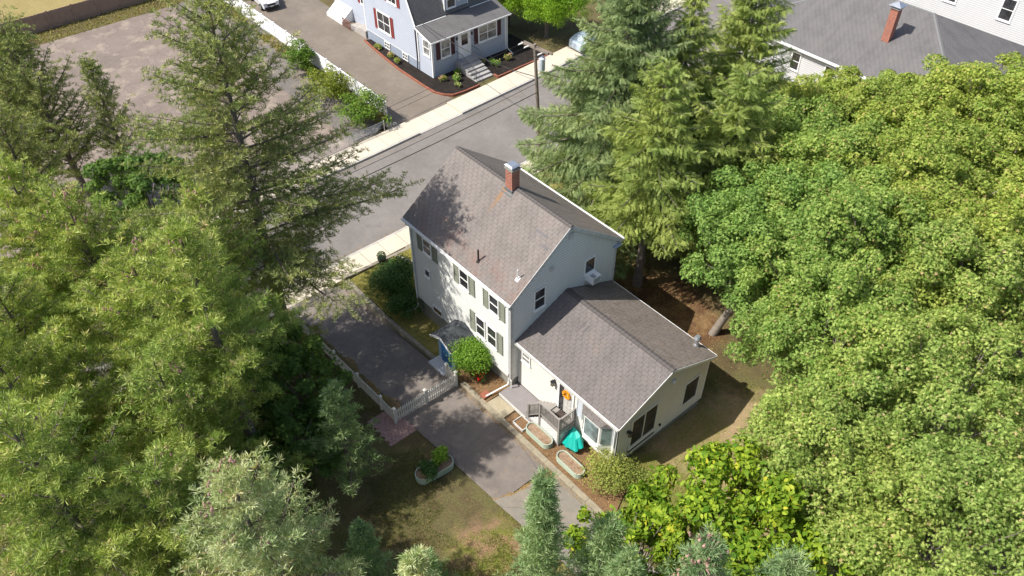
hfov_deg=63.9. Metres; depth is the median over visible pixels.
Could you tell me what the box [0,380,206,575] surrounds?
white pine
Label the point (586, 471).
fallen leaves
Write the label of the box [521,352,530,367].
window
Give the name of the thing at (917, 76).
maple tree
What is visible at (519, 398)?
deck
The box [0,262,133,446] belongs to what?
white pine
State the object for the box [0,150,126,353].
white pine
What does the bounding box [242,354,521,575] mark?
grass
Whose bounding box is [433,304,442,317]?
window
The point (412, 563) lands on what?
white pine
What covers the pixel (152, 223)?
white pine
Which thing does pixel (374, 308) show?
retaining wall
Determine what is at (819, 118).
maple tree
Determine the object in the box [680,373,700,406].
window
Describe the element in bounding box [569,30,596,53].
car
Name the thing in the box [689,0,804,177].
spruce tree
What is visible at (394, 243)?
sidewalk
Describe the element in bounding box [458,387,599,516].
fallen needles
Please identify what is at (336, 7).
hatch door
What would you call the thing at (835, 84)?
maple tree
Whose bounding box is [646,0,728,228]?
spruce tree
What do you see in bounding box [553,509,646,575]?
white pine
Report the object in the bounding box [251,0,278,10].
car
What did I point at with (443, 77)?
plant
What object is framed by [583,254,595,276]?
window
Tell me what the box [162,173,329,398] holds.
white pine
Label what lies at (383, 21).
window
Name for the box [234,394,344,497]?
maple tree
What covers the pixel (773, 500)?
broadleaf tree
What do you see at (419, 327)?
lawn
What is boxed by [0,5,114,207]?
conifer tree
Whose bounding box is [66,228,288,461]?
white pine
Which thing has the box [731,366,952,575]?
maple tree
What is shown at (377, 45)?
plant
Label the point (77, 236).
white pine
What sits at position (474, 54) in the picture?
overhead cable
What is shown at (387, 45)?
window
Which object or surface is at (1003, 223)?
maple tree
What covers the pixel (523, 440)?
garden edging
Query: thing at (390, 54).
plant
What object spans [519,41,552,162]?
utility pole
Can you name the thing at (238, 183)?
conifer tree
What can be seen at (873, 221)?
maple tree
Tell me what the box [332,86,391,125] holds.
bush
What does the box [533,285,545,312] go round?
window
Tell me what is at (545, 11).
hedge tree
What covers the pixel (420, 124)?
sidewalk
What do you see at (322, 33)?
neighbour driveway
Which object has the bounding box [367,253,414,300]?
shrub
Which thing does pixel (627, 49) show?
spruce tree
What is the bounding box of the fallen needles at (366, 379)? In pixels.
[309,325,402,414]
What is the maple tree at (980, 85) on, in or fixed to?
on the ground at (478, 508)
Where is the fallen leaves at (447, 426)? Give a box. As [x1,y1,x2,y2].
[304,310,594,521]
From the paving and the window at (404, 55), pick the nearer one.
the paving
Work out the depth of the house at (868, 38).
68.10 m
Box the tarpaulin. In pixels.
[562,427,583,452]
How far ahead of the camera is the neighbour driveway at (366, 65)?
74.05 m
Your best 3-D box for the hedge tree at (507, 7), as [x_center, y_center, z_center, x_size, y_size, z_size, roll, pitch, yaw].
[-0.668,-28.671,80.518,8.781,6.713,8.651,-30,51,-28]
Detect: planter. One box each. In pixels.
[415,454,453,484]
[526,422,552,448]
[556,450,584,478]
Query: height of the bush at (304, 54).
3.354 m
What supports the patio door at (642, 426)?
in the house at (508, 257)
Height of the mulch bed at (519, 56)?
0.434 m
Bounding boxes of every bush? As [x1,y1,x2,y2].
[282,38,315,75]
[300,62,356,99]
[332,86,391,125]
[469,368,486,383]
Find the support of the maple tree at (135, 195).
on the ground at (478, 508)
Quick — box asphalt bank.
[175,0,386,141]
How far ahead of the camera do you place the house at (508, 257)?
42.56 m
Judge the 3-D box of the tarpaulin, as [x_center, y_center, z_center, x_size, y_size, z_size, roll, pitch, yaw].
[3.122,7.885,42.201,1.026,1.146,1.295,-30,51,-28]
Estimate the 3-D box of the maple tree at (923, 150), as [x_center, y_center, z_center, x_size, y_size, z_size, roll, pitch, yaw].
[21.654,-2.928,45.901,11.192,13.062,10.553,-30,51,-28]
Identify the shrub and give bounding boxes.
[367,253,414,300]
[382,286,424,319]
[443,335,494,375]
[576,447,643,495]
[624,466,655,492]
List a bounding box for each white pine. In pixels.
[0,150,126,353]
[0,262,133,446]
[0,312,147,533]
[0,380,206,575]
[4,173,165,374]
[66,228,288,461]
[85,343,319,521]
[86,434,279,575]
[122,211,309,446]
[123,197,265,335]
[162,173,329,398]
[169,441,371,575]
[299,377,393,497]
[340,517,398,575]
[394,544,438,575]
[409,544,460,575]
[493,465,574,575]
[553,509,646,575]
[598,543,651,575]
[656,521,738,575]
[743,541,818,575]
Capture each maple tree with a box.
[81,127,195,240]
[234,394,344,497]
[242,324,354,435]
[670,158,859,336]
[712,93,915,213]
[723,246,974,434]
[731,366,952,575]
[737,176,958,370]
[746,126,909,309]
[762,79,859,165]
[793,65,902,135]
[802,107,1023,262]
[804,303,1023,531]
[807,429,1023,575]
[825,53,994,188]
[839,211,1023,417]
[844,177,1023,345]
[879,70,941,125]
[903,51,1023,192]
[912,69,1023,251]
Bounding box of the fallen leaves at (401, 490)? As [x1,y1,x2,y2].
[316,375,512,571]
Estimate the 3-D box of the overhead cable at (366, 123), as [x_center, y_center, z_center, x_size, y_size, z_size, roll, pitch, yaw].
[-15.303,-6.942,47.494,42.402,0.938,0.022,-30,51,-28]
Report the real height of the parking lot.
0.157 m
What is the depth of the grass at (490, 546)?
38.52 m
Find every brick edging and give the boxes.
[364,39,479,96]
[494,54,549,77]
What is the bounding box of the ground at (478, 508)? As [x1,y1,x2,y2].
[0,0,1023,575]
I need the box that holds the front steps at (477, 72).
[455,45,493,82]
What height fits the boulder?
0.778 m
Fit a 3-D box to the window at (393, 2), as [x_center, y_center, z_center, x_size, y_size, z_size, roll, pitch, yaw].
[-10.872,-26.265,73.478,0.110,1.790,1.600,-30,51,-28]
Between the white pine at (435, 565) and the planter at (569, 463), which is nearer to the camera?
the white pine at (435, 565)
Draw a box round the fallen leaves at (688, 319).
[620,259,759,391]
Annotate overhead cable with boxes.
[0,50,507,264]
[1,48,522,271]
[1,55,536,289]
[69,84,533,295]
[248,92,536,229]
[414,16,534,76]
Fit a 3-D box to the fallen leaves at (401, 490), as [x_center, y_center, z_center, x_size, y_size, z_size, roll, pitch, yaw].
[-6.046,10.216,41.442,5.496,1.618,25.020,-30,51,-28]
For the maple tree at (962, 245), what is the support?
on the ground at (478, 508)
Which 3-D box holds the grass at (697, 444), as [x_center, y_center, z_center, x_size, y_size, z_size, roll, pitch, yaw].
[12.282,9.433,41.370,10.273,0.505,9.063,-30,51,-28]
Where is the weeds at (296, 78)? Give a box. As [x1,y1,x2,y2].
[252,37,312,97]
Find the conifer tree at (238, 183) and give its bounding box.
[115,0,425,342]
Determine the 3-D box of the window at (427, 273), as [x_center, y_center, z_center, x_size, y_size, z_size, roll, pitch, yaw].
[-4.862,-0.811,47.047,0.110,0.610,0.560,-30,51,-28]
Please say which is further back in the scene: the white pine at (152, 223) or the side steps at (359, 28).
the side steps at (359, 28)
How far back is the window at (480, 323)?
44.83 m
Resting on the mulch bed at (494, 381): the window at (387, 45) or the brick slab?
the brick slab
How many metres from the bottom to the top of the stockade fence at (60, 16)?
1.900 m
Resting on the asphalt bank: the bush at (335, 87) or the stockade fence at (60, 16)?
the bush at (335, 87)
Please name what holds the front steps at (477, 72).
on the ground at (478, 508)
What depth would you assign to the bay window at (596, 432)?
40.16 m
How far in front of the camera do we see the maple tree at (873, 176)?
43.55 m
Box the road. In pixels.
[5,0,758,382]
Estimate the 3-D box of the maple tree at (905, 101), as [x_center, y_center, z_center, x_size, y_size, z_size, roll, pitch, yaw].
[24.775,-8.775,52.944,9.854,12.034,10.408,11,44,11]
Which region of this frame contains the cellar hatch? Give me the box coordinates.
[327,0,353,24]
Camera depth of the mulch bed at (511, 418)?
43.94 m
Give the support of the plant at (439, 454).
in the planter at (445, 467)
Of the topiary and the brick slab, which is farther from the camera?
the topiary
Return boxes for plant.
[374,43,381,48]
[387,51,393,57]
[417,460,437,482]
[430,444,448,465]
[438,74,446,81]
[452,73,460,80]
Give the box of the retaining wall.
[342,245,435,359]
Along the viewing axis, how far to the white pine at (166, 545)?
30.36 m
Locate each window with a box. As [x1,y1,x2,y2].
[376,9,391,36]
[384,40,390,50]
[386,0,396,6]
[402,51,408,61]
[422,238,431,259]
[424,268,430,280]
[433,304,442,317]
[458,267,468,293]
[475,314,485,340]
[486,324,496,351]
[488,292,498,318]
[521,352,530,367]
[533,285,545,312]
[582,405,612,449]
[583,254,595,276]
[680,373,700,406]
[788,51,801,72]
[822,65,834,82]
[941,0,956,4]
[995,0,1019,23]
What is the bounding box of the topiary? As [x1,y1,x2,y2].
[376,251,385,264]
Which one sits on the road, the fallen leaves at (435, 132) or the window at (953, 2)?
the fallen leaves at (435, 132)
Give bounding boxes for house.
[335,0,512,77]
[401,146,716,465]
[733,0,1023,90]
[900,0,1023,45]
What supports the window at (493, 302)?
in the house at (508, 257)
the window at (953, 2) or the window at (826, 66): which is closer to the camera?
the window at (826, 66)
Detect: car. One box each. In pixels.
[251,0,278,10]
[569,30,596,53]
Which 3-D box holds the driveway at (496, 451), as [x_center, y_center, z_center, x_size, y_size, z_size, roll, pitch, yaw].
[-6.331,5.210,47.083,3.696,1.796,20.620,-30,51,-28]
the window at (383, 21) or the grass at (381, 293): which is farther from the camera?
the window at (383, 21)
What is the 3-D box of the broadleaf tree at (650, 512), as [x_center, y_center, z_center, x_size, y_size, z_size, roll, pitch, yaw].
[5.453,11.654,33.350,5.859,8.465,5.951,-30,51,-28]
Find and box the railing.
[341,17,350,29]
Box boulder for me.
[385,121,396,128]
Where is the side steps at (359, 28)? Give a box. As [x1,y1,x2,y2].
[351,22,367,38]
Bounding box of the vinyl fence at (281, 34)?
[225,0,389,120]
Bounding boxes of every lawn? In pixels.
[0,0,84,23]
[351,248,439,356]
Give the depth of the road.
65.56 m
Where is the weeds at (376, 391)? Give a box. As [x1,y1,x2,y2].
[305,323,400,413]
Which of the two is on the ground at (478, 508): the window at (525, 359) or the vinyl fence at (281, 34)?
the vinyl fence at (281, 34)
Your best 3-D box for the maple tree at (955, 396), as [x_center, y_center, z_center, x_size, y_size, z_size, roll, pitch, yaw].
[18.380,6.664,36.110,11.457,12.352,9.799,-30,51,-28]
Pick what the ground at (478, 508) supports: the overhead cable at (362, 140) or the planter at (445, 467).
the planter at (445, 467)
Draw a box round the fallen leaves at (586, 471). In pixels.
[523,431,620,502]
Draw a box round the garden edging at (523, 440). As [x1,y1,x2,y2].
[460,381,648,556]
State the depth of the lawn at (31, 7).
85.78 m
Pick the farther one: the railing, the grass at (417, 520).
the railing
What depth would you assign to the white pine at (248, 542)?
27.84 m
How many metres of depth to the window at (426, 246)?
45.57 m
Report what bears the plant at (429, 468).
in the planter at (445, 467)
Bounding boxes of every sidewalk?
[6,0,684,301]
[112,57,723,392]
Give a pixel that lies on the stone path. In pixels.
(502, 407)
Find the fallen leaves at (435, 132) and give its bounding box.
[296,94,521,193]
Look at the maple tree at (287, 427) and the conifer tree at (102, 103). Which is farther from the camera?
the conifer tree at (102, 103)
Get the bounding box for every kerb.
[0,5,681,321]
[93,63,703,386]
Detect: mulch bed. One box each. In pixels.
[366,39,477,93]
[456,361,509,401]
[480,33,545,74]
[505,412,525,433]
[522,425,626,512]
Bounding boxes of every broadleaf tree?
[561,479,692,575]
[647,433,864,575]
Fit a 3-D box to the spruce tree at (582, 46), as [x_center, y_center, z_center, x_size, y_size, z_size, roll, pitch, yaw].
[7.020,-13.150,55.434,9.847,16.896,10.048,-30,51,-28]
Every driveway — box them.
[242,0,367,56]
[288,287,546,498]
[323,42,452,124]
[493,475,658,574]
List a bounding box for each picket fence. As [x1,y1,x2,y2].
[291,306,393,419]
[444,363,453,380]
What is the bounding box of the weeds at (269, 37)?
[213,1,387,122]
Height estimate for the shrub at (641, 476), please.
1.314 m
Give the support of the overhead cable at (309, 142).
attached to the utility pole
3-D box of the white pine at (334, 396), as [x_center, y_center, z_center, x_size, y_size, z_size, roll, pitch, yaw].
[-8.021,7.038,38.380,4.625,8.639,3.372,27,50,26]
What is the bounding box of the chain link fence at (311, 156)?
[4,120,384,288]
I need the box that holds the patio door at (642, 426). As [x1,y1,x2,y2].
[627,400,660,450]
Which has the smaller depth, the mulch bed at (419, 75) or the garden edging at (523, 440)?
the garden edging at (523, 440)
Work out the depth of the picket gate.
44.44 m
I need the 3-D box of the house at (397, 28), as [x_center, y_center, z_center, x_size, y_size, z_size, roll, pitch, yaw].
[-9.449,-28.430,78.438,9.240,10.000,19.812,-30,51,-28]
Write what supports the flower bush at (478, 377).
on the mulch bed at (494, 381)
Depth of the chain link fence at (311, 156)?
65.42 m
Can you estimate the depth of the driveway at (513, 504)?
39.96 m
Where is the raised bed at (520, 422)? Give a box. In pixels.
[513,415,528,431]
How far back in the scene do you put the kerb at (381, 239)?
57.07 m
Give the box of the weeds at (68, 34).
[16,0,182,45]
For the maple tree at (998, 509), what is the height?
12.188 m
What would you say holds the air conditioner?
attached to the house at (508, 257)
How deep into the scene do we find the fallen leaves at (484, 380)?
45.73 m
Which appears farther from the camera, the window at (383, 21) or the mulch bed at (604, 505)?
the window at (383, 21)
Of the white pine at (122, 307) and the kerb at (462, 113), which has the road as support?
the kerb at (462, 113)
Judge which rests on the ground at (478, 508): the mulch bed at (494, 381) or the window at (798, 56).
the mulch bed at (494, 381)
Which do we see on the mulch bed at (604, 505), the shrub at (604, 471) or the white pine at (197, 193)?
the shrub at (604, 471)
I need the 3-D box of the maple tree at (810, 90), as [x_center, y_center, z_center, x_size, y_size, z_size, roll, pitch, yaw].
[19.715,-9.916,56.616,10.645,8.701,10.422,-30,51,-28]
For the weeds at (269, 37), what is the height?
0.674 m
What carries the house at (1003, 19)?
on the ground at (478, 508)
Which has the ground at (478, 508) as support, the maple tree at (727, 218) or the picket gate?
the maple tree at (727, 218)
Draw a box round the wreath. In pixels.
[562,390,569,399]
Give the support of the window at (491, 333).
in the house at (508, 257)
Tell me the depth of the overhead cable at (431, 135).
54.95 m
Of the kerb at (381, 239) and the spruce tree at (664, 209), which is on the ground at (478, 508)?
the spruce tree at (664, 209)
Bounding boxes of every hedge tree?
[497,0,530,25]
[501,0,593,37]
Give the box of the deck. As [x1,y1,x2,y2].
[499,381,575,445]
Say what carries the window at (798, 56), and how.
in the house at (868, 38)
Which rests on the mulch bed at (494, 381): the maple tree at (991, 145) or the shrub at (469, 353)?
the shrub at (469, 353)
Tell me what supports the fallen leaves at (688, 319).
on the ground at (478, 508)
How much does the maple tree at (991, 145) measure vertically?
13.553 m
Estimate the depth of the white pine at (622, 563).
24.53 m
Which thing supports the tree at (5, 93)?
on the parking lot
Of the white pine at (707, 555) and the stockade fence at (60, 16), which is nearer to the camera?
the white pine at (707, 555)
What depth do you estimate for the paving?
43.64 m
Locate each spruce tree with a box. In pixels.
[514,0,717,280]
[542,0,651,184]
[580,55,716,287]
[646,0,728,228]
[647,56,791,275]
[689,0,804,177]
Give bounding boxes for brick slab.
[479,390,489,398]
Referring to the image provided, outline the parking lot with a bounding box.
[0,5,356,293]
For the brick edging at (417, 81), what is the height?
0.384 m
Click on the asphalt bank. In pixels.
(291, 85)
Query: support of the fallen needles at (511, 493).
on the driveway at (513, 504)
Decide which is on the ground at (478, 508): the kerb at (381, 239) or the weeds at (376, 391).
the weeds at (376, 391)
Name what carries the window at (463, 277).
in the house at (508, 257)
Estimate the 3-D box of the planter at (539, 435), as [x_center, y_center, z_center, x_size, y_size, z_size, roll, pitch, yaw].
[1.424,7.723,42.857,0.650,0.431,1.779,-30,51,-28]
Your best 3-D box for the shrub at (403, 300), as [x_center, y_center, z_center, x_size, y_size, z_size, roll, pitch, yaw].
[-6.475,0.923,49.944,2.675,2.070,2.308,9,44,10]
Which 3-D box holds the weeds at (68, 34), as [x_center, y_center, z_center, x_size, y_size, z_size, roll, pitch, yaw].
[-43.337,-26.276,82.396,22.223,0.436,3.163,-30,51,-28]
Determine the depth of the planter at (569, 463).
41.39 m
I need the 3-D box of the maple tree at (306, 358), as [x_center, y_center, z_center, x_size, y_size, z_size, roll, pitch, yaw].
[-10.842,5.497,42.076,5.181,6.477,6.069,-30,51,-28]
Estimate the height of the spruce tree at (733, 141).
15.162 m
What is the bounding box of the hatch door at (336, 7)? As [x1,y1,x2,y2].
[329,0,349,20]
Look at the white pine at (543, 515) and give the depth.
25.59 m
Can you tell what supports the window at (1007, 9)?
in the house at (1003, 19)
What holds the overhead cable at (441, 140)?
attached to the utility pole
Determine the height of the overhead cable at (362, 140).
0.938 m
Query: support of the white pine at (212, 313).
on the ground at (478, 508)
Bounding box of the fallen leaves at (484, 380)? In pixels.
[459,362,506,399]
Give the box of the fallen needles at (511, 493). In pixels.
[492,475,555,499]
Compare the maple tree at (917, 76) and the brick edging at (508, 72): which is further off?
the brick edging at (508, 72)
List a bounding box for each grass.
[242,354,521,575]
[353,251,419,322]
[442,509,522,575]
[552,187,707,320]
[629,383,826,534]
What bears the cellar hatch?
on the ground at (478, 508)
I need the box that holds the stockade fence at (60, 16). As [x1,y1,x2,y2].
[1,0,147,37]
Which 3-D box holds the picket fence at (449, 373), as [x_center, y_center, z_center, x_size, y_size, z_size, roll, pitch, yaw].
[-3.407,4.821,45.824,0.170,1.210,0.941,-30,51,-28]
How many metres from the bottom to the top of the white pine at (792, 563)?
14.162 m
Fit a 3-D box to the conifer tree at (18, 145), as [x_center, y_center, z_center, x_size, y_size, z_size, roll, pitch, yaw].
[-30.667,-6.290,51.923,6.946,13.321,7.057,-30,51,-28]
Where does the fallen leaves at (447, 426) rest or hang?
on the driveway at (496, 451)
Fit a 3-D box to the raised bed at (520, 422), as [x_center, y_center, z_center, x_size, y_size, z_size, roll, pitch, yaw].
[0.544,7.205,43.612,0.660,0.170,0.800,-30,51,-28]
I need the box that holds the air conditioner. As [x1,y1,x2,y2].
[585,270,600,284]
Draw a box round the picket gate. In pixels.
[391,370,457,423]
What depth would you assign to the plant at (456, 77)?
73.66 m
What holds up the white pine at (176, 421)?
on the ground at (478, 508)
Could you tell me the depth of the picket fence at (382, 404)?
45.66 m
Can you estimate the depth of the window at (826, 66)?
69.13 m
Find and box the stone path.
[487,396,514,418]
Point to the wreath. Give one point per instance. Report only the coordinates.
(567, 394)
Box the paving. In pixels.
[367,407,415,446]
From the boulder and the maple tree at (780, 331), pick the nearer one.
the maple tree at (780, 331)
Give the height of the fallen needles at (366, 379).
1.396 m
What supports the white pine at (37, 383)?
on the ground at (478, 508)
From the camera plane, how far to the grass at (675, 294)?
51.39 m
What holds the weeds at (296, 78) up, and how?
on the asphalt bank
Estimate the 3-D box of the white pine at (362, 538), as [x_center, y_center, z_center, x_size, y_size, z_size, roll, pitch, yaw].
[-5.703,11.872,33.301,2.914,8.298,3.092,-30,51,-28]

